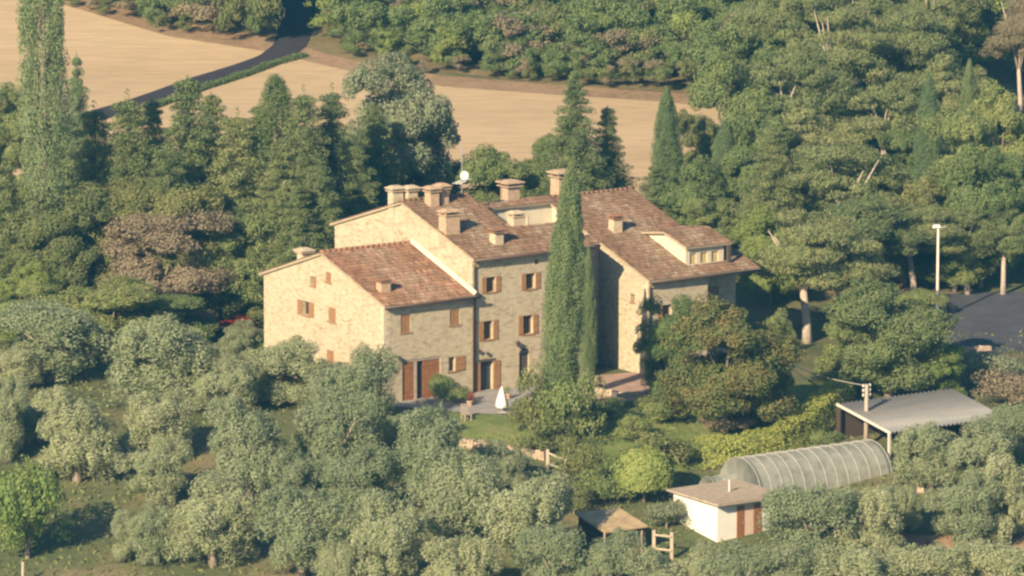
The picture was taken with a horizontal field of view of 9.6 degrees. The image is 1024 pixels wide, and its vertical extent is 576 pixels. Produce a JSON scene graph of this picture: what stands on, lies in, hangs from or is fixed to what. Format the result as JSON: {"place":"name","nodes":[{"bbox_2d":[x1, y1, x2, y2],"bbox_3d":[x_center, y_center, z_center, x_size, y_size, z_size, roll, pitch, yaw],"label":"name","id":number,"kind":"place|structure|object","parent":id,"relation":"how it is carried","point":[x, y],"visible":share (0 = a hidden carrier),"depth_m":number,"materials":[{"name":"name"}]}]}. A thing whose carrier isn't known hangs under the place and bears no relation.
{"place":"outdoors","nodes":[
{"label":"outdoors","id":0,"kind":"place"},
{"bbox_2d":[89,0,314,117],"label":"road","id":1,"kind":"structure","parent":0,"point":[294,33],"depth_m":516.77,"materials":[{"name":"grey asphalt"}]},
{"bbox_2d":[0,0,729,203],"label":"field","id":2,"kind":"structure","parent":0,"point":[117,58],"depth_m":501.83,"materials":[{"name":"beige soil"}]},
{"bbox_2d":[49,0,729,106],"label":"field verge","id":3,"kind":"structure","parent":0,"point":[218,36],"depth_m":512.44,"materials":[{"name":"beige soil"}]},
{"bbox_2d":[109,0,730,94],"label":"forest floor","id":4,"kind":"structure","parent":0,"point":[319,40],"depth_m":511.33,"materials":[{"name":"brown soil"}]},
{"bbox_2d":[0,0,1023,575],"bbox_3d":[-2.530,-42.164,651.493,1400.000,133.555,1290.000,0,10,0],"label":"ground","id":5,"kind":"structure","parent":0,"point":[756,302],"depth_m":382.80,"materials":[{"name":"green plant"}]},
{"bbox_2d":[0,375,29,463],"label":"olive tree","id":6,"kind":"object","parent":5,"relation":"on","point":[12,433],"visible":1,"depth_m":383.73,"materials":[{"name":"green plant"}]},
{"bbox_2d":[0,156,30,302],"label":"conifer tree","id":7,"kind":"object","parent":5,"relation":"on","point":[6,216],"visible":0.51,"depth_m":422.65,"materials":[{"name":"green plant"}]},
{"bbox_2d":[0,81,40,212],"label":"broadleaf tree","id":8,"kind":"object","parent":5,"relation":"on","point":[11,147],"visible":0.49,"depth_m":456.83,"materials":[{"name":"green plant"}]},
{"bbox_2d":[0,259,67,342],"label":"broadleaf tree","id":9,"kind":"object","parent":5,"relation":"on","point":[12,285],"visible":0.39,"depth_m":417.81,"materials":[{"name":"green plant"}]},
{"bbox_2d":[0,454,74,559],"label":"tree","id":10,"kind":"object","parent":5,"relation":"on","point":[24,508],"visible":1,"depth_m":367.55,"materials":[{"name":"green plant"}]},
{"bbox_2d":[15,0,73,272],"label":"poplar tree","id":11,"kind":"object","parent":5,"relation":"on","point":[49,69],"visible":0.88,"depth_m":421.38,"materials":[{"name":"green plant"}]},
{"bbox_2d":[0,298,114,384],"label":"olive tree","id":12,"kind":"object","parent":5,"relation":"on","point":[58,336],"visible":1,"depth_m":403.28,"materials":[{"name":"green plant"}]},
{"bbox_2d":[1,180,117,300],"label":"broadleaf tree","id":13,"kind":"object","parent":5,"relation":"on","point":[69,254],"visible":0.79,"depth_m":420.42,"materials":[{"name":"green plant"}]},
{"bbox_2d":[31,384,121,485],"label":"olive tree","id":14,"kind":"object","parent":5,"relation":"on","point":[68,418],"visible":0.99,"depth_m":380.14,"materials":[{"name":"green plant"}]},
{"bbox_2d":[57,100,116,240],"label":"conifer tree","id":15,"kind":"object","parent":5,"relation":"on","point":[88,150],"visible":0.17,"depth_m":427.87,"materials":[{"name":"green plant"}]},
{"bbox_2d":[36,274,189,356],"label":"broadleaf tree","id":16,"kind":"object","parent":5,"relation":"on","point":[115,299],"visible":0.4,"depth_m":412.35,"materials":[{"name":"green plant"}]},
{"bbox_2d":[77,88,157,242],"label":"conifer tree","id":17,"kind":"object","parent":5,"relation":"on","point":[126,149],"visible":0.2,"depth_m":426.41,"materials":[{"name":"green plant"}]},
{"bbox_2d":[80,179,176,318],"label":"broadleaf tree","id":18,"kind":"object","parent":5,"relation":"on","point":[131,197],"visible":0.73,"depth_m":422.09,"materials":[{"name":"green plant"}]},
{"bbox_2d":[110,500,172,565],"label":"olive tree","id":19,"kind":"object","parent":5,"relation":"on","point":[147,525],"visible":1,"depth_m":367.30,"materials":[{"name":"green plant"}]},
{"bbox_2d":[113,433,192,505],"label":"olive tree","id":20,"kind":"object","parent":5,"relation":"on","point":[160,460],"visible":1,"depth_m":376.88,"materials":[{"name":"green plant"}]},
{"bbox_2d":[121,385,199,452],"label":"olive tree","id":21,"kind":"object","parent":5,"relation":"on","point":[150,424],"visible":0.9,"depth_m":383.89,"materials":[{"name":"green plant"}]},
{"bbox_2d":[85,201,238,330],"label":"broadleaf tree","id":22,"kind":"object","parent":5,"relation":"on","point":[161,230],"visible":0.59,"depth_m":419.71,"materials":[{"name":"brown plant"}]},
{"bbox_2d":[102,311,227,407],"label":"olive tree","id":23,"kind":"object","parent":5,"relation":"on","point":[162,366],"visible":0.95,"depth_m":393.86,"materials":[{"name":"green plant"}]},
{"bbox_2d":[141,182,241,308],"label":"broadleaf tree","id":24,"kind":"object","parent":5,"relation":"on","point":[180,201],"visible":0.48,"depth_m":421.48,"materials":[{"name":"green plant"}]},
{"bbox_2d":[141,75,251,215],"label":"conifer tree","id":25,"kind":"object","parent":5,"relation":"on","point":[191,145],"visible":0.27,"depth_m":427.55,"materials":[{"name":"green plant"}]},
{"bbox_2d":[159,468,259,569],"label":"olive tree","id":26,"kind":"object","parent":5,"relation":"on","point":[213,520],"visible":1,"depth_m":367.00,"materials":[{"name":"green plant"}]},
{"bbox_2d":[188,355,261,414],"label":"olive tree","id":27,"kind":"object","parent":5,"relation":"on","point":[219,384],"visible":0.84,"depth_m":392.66,"materials":[{"name":"green plant"}]},
{"bbox_2d":[194,106,274,310],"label":"conifer tree","id":28,"kind":"object","parent":5,"relation":"on","point":[239,174],"visible":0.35,"depth_m":426.56,"materials":[{"name":"green plant"}]},
{"bbox_2d":[189,210,286,321],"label":"broadleaf tree","id":29,"kind":"object","parent":5,"relation":"on","point":[234,297],"visible":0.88,"depth_m":422.31,"materials":[{"name":"green plant"}]},
{"bbox_2d":[202,393,296,506],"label":"olive tree","id":30,"kind":"object","parent":5,"relation":"on","point":[235,434],"visible":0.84,"depth_m":376.50,"materials":[{"name":"green plant"}]},
{"bbox_2d":[243,73,305,214],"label":"conifer tree","id":31,"kind":"object","parent":5,"relation":"on","point":[276,100],"visible":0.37,"depth_m":433.60,"materials":[{"name":"green plant"}]},
{"bbox_2d":[236,335,320,408],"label":"olive tree","id":32,"kind":"object","parent":5,"relation":"on","point":[277,366],"visible":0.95,"depth_m":395.69,"materials":[{"name":"green plant"}]},
{"bbox_2d":[238,138,324,318],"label":"conifer tree","id":33,"kind":"object","parent":5,"relation":"on","point":[279,196],"visible":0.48,"depth_m":423.84,"materials":[{"name":"green plant"}]},
{"bbox_2d":[246,183,324,323],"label":"conifer tree","id":34,"kind":"object","parent":5,"relation":"on","point":[298,237],"visible":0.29,"depth_m":421.57,"materials":[{"name":"green plant"}]},
{"bbox_2d":[250,483,354,575],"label":"olive tree","id":35,"kind":"object","parent":5,"relation":"on","point":[288,515],"visible":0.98,"depth_m":364.61,"materials":[{"name":"green plant"}]},
{"bbox_2d":[272,84,345,244],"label":"conifer tree","id":36,"kind":"object","parent":5,"relation":"on","point":[304,113],"visible":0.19,"depth_m":430.91,"materials":[{"name":"green plant"}]},
{"bbox_2d":[292,156,343,258],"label":"conifer tree","id":37,"kind":"object","parent":5,"relation":"on","point":[317,181],"visible":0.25,"depth_m":422.74,"materials":[{"name":"green plant"}]},
{"bbox_2d":[292,385,387,483],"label":"olive tree","id":38,"kind":"object","parent":5,"relation":"on","point":[327,424],"visible":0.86,"depth_m":380.22,"materials":[{"name":"green plant"}]},
{"bbox_2d":[314,83,366,244],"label":"conifer tree","id":39,"kind":"object","parent":5,"relation":"on","point":[332,108],"visible":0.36,"depth_m":433.89,"materials":[{"name":"green plant"}]},
{"bbox_2d":[306,341,401,430],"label":"olive tree","id":40,"kind":"object","parent":5,"relation":"on","point":[371,372],"visible":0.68,"depth_m":388.77,"materials":[{"name":"green plant"}]},
{"bbox_2d":[312,441,401,525],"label":"olive tree","id":41,"kind":"object","parent":5,"relation":"on","point":[354,477],"visible":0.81,"depth_m":373.36,"materials":[{"name":"green plant"}]},
{"bbox_2d":[345,103,407,208],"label":"conifer tree","id":42,"kind":"object","parent":5,"relation":"on","point":[374,144],"visible":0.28,"depth_m":440.36,"materials":[{"name":"green plant"}]},
{"bbox_2d":[343,487,427,575],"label":"olive tree","id":43,"kind":"object","parent":5,"relation":"on","point":[388,547],"visible":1,"depth_m":362.40,"materials":[{"name":"green plant"}]},
{"bbox_2d":[327,50,460,196],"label":"broadleaf tree","id":44,"kind":"object","parent":5,"relation":"on","point":[411,127],"visible":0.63,"depth_m":445.23,"materials":[{"name":"green plant"}]},
{"bbox_2d":[391,398,468,510],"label":"olive tree","id":45,"kind":"object","parent":5,"relation":"on","point":[433,431],"visible":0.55,"depth_m":374.20,"materials":[{"name":"green plant"}]},
{"bbox_2d":[407,443,510,547],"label":"olive tree","id":46,"kind":"object","parent":5,"relation":"on","point":[454,483],"visible":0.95,"depth_m":368.22,"materials":[{"name":"green plant"}]},
{"bbox_2d":[420,534,503,575],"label":"olive tree","id":47,"kind":"object","parent":5,"relation":"on","point":[475,556],"visible":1,"depth_m":360.37,"materials":[{"name":"green plant"}]},
{"bbox_2d":[451,143,545,201],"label":"broadleaf tree","id":48,"kind":"object","parent":5,"relation":"on","point":[492,167],"visible":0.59,"depth_m":447.38,"materials":[{"name":"green plant"}]},
{"bbox_2d":[258,141,761,401],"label":"stone farmhouse","id":49,"kind":"object","parent":5,"relation":"on","point":[438,277],"visible":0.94,"depth_m":403.64,"materials":[{"name":"stone"}]},
{"bbox_2d":[477,468,577,574],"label":"olive tree","id":50,"kind":"object","parent":5,"relation":"on","point":[526,506],"visible":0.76,"depth_m":364.59,"materials":[{"name":"green plant"}]},
{"bbox_2d":[66,0,1023,87],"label":"woodland","id":51,"kind":"object","parent":5,"relation":"on","point":[658,37],"visible":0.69,"depth_m":506.98,"materials":[{"name":"green plant"}]},
{"bbox_2d":[508,521,591,575],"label":"olive tree","id":52,"kind":"object","parent":5,"relation":"on","point":[555,552],"visible":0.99,"depth_m":360.35,"materials":[{"name":"green plant"}]},
{"bbox_2d":[526,77,621,196],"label":"conifer tree","id":53,"kind":"object","parent":5,"relation":"on","point":[576,145],"visible":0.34,"depth_m":443.23,"materials":[{"name":"green plant"}]},
{"bbox_2d":[570,526,646,575],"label":"olive tree","id":54,"kind":"object","parent":5,"relation":"on","point":[607,558],"visible":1,"depth_m":359.61,"materials":[{"name":"green plant"}]},
{"bbox_2d":[575,507,647,551],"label":"garden shelter","id":55,"kind":"object","parent":5,"relation":"on","point":[595,524],"visible":0.54,"depth_m":370.46,"materials":[{"name":"beige wood"}]},
{"bbox_2d":[592,106,639,189],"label":"conifer tree","id":56,"kind":"object","parent":5,"relation":"on","point":[609,131],"visible":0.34,"depth_m":446.69,"materials":[{"name":"green plant"}]},
{"bbox_2d":[611,443,675,503],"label":"clipped bush","id":57,"kind":"object","parent":5,"relation":"on","point":[640,464],"visible":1,"depth_m":376.58,"materials":[{"name":"green plant"}]},
{"bbox_2d":[649,84,684,186],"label":"cypress tree","id":58,"kind":"object","parent":5,"relation":"on","point":[667,153],"visible":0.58,"depth_m":447.93,"materials":[{"name":"green plant"}]},
{"bbox_2d":[647,154,728,227],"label":"broadleaf tree","id":59,"kind":"object","parent":5,"relation":"on","point":[701,182],"visible":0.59,"depth_m":440.88,"materials":[{"name":"green plant"}]},
{"bbox_2d":[666,479,775,541],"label":"white shed","id":60,"kind":"structure","parent":5,"relation":"on","point":[723,510],"depth_m":373.21,"materials":[{"name":"paint"}]},
{"bbox_2d":[685,42,780,164],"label":"broadleaf tree","id":61,"kind":"object","parent":5,"relation":"on","point":[710,90],"visible":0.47,"depth_m":454.31,"materials":[{"name":"green plant"}]},
{"bbox_2d":[699,539,776,575],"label":"olive tree","id":62,"kind":"object","parent":5,"relation":"on","point":[735,559],"visible":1,"depth_m":358.45,"materials":[{"name":"green plant"}]},
{"bbox_2d":[711,115,795,247],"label":"broadleaf tree","id":63,"kind":"object","parent":5,"relation":"on","point":[739,159],"visible":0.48,"depth_m":442.92,"materials":[{"name":"green plant"}]},
{"bbox_2d":[730,202,798,304],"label":"broadleaf tree","id":64,"kind":"object","parent":5,"relation":"on","point":[755,228],"visible":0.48,"depth_m":428.86,"materials":[{"name":"green plant"}]},
{"bbox_2d":[729,127,811,283],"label":"conifer tree","id":65,"kind":"object","parent":5,"relation":"on","point":[771,192],"visible":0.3,"depth_m":434.45,"materials":[{"name":"green plant"}]},
{"bbox_2d":[724,39,856,125],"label":"stone pine","id":66,"kind":"object","parent":5,"relation":"on","point":[813,93],"visible":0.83,"depth_m":457.64,"materials":[{"name":"green plant"}]},
{"bbox_2d":[733,0,852,81],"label":"stone pine","id":67,"kind":"object","parent":5,"relation":"on","point":[791,18],"visible":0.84,"depth_m":480.48,"materials":[{"name":"green plant"}]},
{"bbox_2d":[720,439,891,493],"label":"polytunnel","id":68,"kind":"structure","parent":5,"relation":"on","point":[843,463],"depth_m":380.51,"materials":[{"name":"grey"}]},
{"bbox_2d":[756,480,859,566],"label":"olive tree","id":69,"kind":"object","parent":5,"relation":"on","point":[804,521],"visible":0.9,"depth_m":365.36,"materials":[{"name":"green plant"}]},
{"bbox_2d":[740,207,884,343],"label":"stone pine","id":70,"kind":"object","parent":5,"relation":"on","point":[802,250],"visible":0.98,"depth_m":415.90,"materials":[{"name":"green plant"}]},
{"bbox_2d":[753,104,882,222],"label":"stone pine","id":71,"kind":"object","parent":5,"relation":"on","point":[803,122],"visible":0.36,"depth_m":447.20,"materials":[{"name":"green plant"}]},
{"bbox_2d":[777,4,902,102],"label":"stone pine","id":72,"kind":"object","parent":5,"relation":"on","point":[860,49],"visible":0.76,"depth_m":468.50,"materials":[{"name":"green plant"}]},
{"bbox_2d":[783,141,911,223],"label":"stone pine","id":73,"kind":"object","parent":5,"relation":"on","point":[860,172],"visible":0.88,"depth_m":434.06,"materials":[{"name":"green plant"}]},
{"bbox_2d":[808,317,890,391],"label":"broadleaf tree","id":74,"kind":"object","parent":5,"relation":"on","point":[825,365],"visible":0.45,"depth_m":400.70,"materials":[{"name":"green plant"}]},
{"bbox_2d":[810,540,905,575],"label":"olive tree","id":75,"kind":"object","parent":5,"relation":"on","point":[863,562],"visible":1,"depth_m":358.40,"materials":[{"name":"green plant"}]},
{"bbox_2d":[798,191,933,295],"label":"stone pine","id":76,"kind":"object","parent":5,"relation":"on","point":[880,226],"visible":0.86,"depth_m":427.48,"materials":[{"name":"green plant"}]},
{"bbox_2d":[826,485,906,554],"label":"olive tree","id":77,"kind":"object","parent":5,"relation":"on","point":[880,522],"visible":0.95,"depth_m":366.22,"materials":[{"name":"green plant"}]},
{"bbox_2d":[825,71,946,155],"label":"stone pine","id":78,"kind":"object","parent":5,"relation":"on","point":[900,100],"visible":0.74,"depth_m":458.13,"materials":[{"name":"green plant"}]},
{"bbox_2d":[823,273,966,397],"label":"broadleaf tree","id":79,"kind":"object","parent":5,"relation":"on","point":[899,347],"visible":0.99,"depth_m":396.32,"materials":[{"name":"green plant"}]},
{"bbox_2d":[845,0,961,85],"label":"stone pine","id":80,"kind":"object","parent":5,"relation":"on","point":[915,30],"visible":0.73,"depth_m":473.92,"materials":[{"name":"green plant"}]},
{"bbox_2d":[878,173,945,284],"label":"broadleaf tree","id":81,"kind":"object","parent":5,"relation":"on","point":[919,194],"visible":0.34,"depth_m":434.24,"materials":[{"name":"green plant"}]},
{"bbox_2d":[836,388,995,462],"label":"open barn","id":82,"kind":"structure","parent":5,"relation":"on","point":[899,413],"depth_m":388.49,"materials":[{"name":"grey metal"}]},
{"bbox_2d":[877,196,972,289],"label":"stone pine","id":83,"kind":"object","parent":5,"relation":"on","point":[926,222],"visible":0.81,"depth_m":430.06,"materials":[{"name":"green plant"}]},
{"bbox_2d":[887,420,966,490],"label":"olive tree","id":84,"kind":"object","parent":5,"relation":"on","point":[927,445],"visible":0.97,"depth_m":378.73,"materials":[{"name":"green plant"}]},
{"bbox_2d":[912,71,943,187],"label":"cypress tree","id":85,"kind":"object","parent":5,"relation":"on","point":[928,149],"visible":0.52,"depth_m":447.90,"materials":[{"name":"green plant"}]},
{"bbox_2d":[882,539,974,575],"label":"olive tree","id":86,"kind":"object","parent":5,"relation":"on","point":[937,560],"visible":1,"depth_m":359.06,"materials":[{"name":"green plant"}]},
{"bbox_2d":[888,0,994,41],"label":"stone pine","id":87,"kind":"object","parent":5,"relation":"on","point":[960,17],"visible":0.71,"depth_m":487.56,"materials":[{"name":"green plant"}]},
{"bbox_2d":[911,52,994,154],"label":"stone pine","id":88,"kind":"object","parent":5,"relation":"on","point":[943,72],"visible":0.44,"depth_m":461.11,"materials":[{"name":"green plant"}]},
{"bbox_2d":[923,225,994,292],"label":"broadleaf tree","id":89,"kind":"object","parent":5,"relation":"on","point":[953,271],"visible":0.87,"depth_m":432.25,"materials":[{"name":"green plant"}]},
{"bbox_2d":[920,108,999,199],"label":"tree","id":90,"kind":"object","parent":5,"relation":"on","point":[960,129],"visible":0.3,"depth_m":442.57,"materials":[{"name":"green plant"}]},
{"bbox_2d":[896,291,1023,354],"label":"car park","id":91,"kind":"structure","parent":5,"relation":"on","point":[995,313],"depth_m":426.35,"materials":[{"name":"grey asphalt"}]},
{"bbox_2d":[922,466,1001,547],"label":"olive tree","id":92,"kind":"object","parent":5,"relation":"on","point":[971,521],"visible":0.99,"depth_m":368.96,"materials":[{"name":"green plant"}]},
{"bbox_2d":[934,414,1018,487],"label":"olive tree","id":93,"kind":"object","parent":5,"relation":"on","point":[971,452],"visible":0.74,"depth_m":378.26,"materials":[{"name":"green plant"}]},
{"bbox_2d":[935,139,1022,287],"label":"broadleaf tree","id":94,"kind":"object","parent":5,"relation":"on","point":[968,179],"visible":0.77,"depth_m":433.53,"materials":[{"name":"green plant"}]},
{"bbox_2d":[953,538,1023,575],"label":"olive tree","id":95,"kind":"object","parent":5,"relation":"on","point":[988,558],"visible":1,"depth_m":359.28,"materials":[{"name":"green plant"}]},
{"bbox_2d":[956,204,1023,294],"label":"stone pine","id":96,"kind":"object","parent":5,"relation":"on","point":[1010,242],"visible":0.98,"depth_m":430.95,"materials":[{"name":"green plant"}]},
{"bbox_2d":[967,77,1023,176],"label":"broadleaf tree","id":97,"kind":"object","parent":5,"relation":"on","point":[1004,116],"visible":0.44,"depth_m":454.51,"materials":[{"name":"green plant"}]},
{"bbox_2d":[975,452,1023,542],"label":"olive tree","id":98,"kind":"object","parent":5,"relation":"on","point":[1008,505],"visible":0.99,"depth_m":370.12,"materials":[{"name":"green plant"}]},
{"bbox_2d":[979,0,1023,115],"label":"stone pine","id":99,"kind":"object","parent":5,"relation":"on","point":[1010,29],"visible":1,"depth_m":484.56,"materials":[{"name":"brown plant"}]},
{"bbox_2d":[443,379,832,473],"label":"lawn","id":100,"kind":"structure","parent":0,"point":[491,426],"depth_m":390.32,"materials":[{"name":"green plant"}]},
{"bbox_2d":[537,156,586,422],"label":"cypress tree","id":101,"kind":"object","parent":100,"relation":"on","point":[564,294],"visible":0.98,"depth_m":387.93,"materials":[{"name":"green plant"}]},
{"bbox_2d":[532,368,608,441],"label":"garden shrub","id":102,"kind":"object","parent":100,"relation":"on","point":[572,399],"visible":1,"depth_m":387.11,"materials":[{"name":"green plant"}]},
{"bbox_2d":[632,293,696,397],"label":"broadleaf tree","id":103,"kind":"object","parent":100,"relation":"on","point":[655,362],"visible":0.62,"depth_m":398.00,"materials":[{"name":"green plant"}]},
{"bbox_2d":[650,292,808,432],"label":"broadleaf tree","id":104,"kind":"object","parent":100,"relation":"on","point":[722,382],"visible":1,"depth_m":387.10,"materials":[{"name":"green plant"}]},
{"bbox_2d":[694,379,855,469],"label":"clipped hedge","id":105,"kind":"object","parent":100,"relation":"on","point":[819,401],"visible":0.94,"depth_m":386.42,"materials":[{"name":"green plant"}]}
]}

